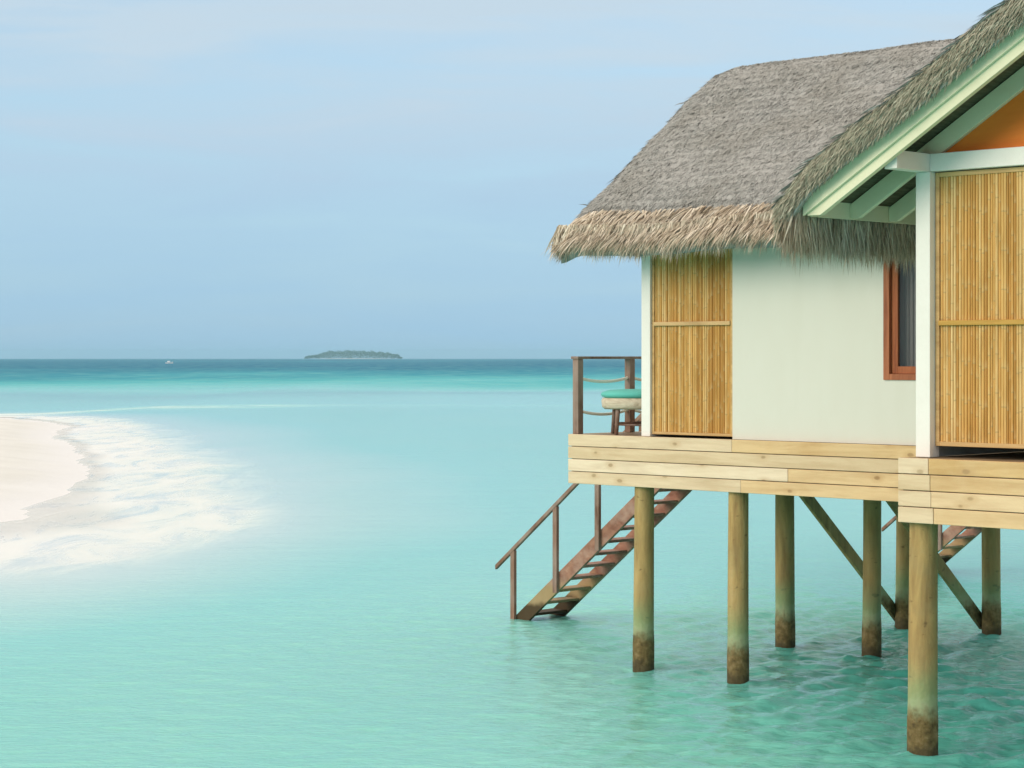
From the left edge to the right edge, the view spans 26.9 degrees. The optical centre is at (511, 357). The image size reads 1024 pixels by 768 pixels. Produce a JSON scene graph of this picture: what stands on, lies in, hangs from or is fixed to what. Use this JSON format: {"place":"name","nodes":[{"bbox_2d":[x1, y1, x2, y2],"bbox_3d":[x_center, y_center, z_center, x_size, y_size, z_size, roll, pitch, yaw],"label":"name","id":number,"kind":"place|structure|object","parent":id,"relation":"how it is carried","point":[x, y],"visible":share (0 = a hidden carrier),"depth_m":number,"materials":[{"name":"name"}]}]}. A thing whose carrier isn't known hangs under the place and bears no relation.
{"place":"outdoors","nodes":[
{"label":"outdoors","id":0,"kind":"place"},
{"bbox_2d":[0,417,94,524],"bbox_3d":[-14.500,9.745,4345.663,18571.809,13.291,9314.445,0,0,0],"label":"beach and seabed","id":1,"kind":"structure","parent":0,"point":[41,462],"depth_m":76.23,"materials":[{"name":"white sand"}]},
{"bbox_2d":[568,431,1023,755],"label":"stilted deck","id":2,"kind":"structure","parent":1,"relation":"on","point":[923,497],"depth_m":26.27,"materials":[{"name":"brown wood"}]},
{"bbox_2d":[495,413,691,620],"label":"water stairs","id":3,"kind":"structure","parent":2,"relation":"attached to","point":[583,557],"depth_m":32.22,"materials":[{"name":"brown wood"}]},
{"bbox_2d":[571,356,640,433],"bbox_3d":[1.592,0.490,28.915,2.190,1.020,0.130,0,0,-45],"label":"deck railing","id":4,"kind":"object","parent":2,"relation":"on","point":[629,378],"visible":0.48,"depth_m":28.31,"materials":[{"name":"brown wood"}]},
{"bbox_2d":[601,389,640,434],"bbox_3d":[1.628,0.706,28.138,0.930,0.593,0.930,0,0,45],"label":"round stool","id":5,"kind":"object","parent":2,"relation":"on","point":[616,401],"visible":0.59,"depth_m":27.82,"materials":[{"name":"fabric"}]},
{"bbox_2d":[542,0,1023,456],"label":"overwater villa","id":6,"kind":"object","parent":2,"relation":"on","point":[828,248],"visible":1,"depth_m":25.11,"materials":[{"name":"white paint"}]},
{"bbox_2d":[652,248,731,436],"bbox_3d":[2.262,-0.292,26.833,0.078,2.525,1.318,0,0,-45],"label":"bamboo door","id":7,"kind":"structure","parent":6,"relation":"in","point":[692,298],"depth_m":26.84,"materials":[{"name":"wood"}]},
{"bbox_2d":[883,258,915,379],"bbox_3d":[4.728,-0.532,24.445,1.054,1.775,0.205,0,0,45],"label":"window","id":8,"kind":"structure","parent":6,"relation":"in","point":[898,288],"depth_m":24.70,"materials":[{"name":"brown wood"}]},
{"bbox_2d":[882,515,980,562],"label":"water stairs","id":9,"kind":"structure","parent":2,"relation":"attached to","point":[949,534],"depth_m":39.82,"materials":[{"name":"brown wood"}]},
{"bbox_2d":[329,358,379,358],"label":"island ground","id":10,"kind":"structure","parent":0,"point":[354,358],"depth_m":8351.37,"materials":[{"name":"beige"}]},
{"bbox_2d":[304,350,402,358],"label":"island treeline","id":11,"kind":"object","parent":10,"relation":"on","point":[379,354],"visible":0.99,"depth_m":8369.16,"materials":[{"name":"green plant"}]},
{"bbox_2d":[0,0,1002,358],"label":"sky","id":12,"kind":"structure","parent":0,"point":[180,179],"materials":[{"name":"blue"}]},
{"bbox_2d":[0,359,1023,767],"bbox_3d":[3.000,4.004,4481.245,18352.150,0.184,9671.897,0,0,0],"label":"sea water","id":13,"kind":"structure","parent":0,"point":[250,563],"depth_m":35.06,"materials":[{"name":"teal liquid"}]}
]}

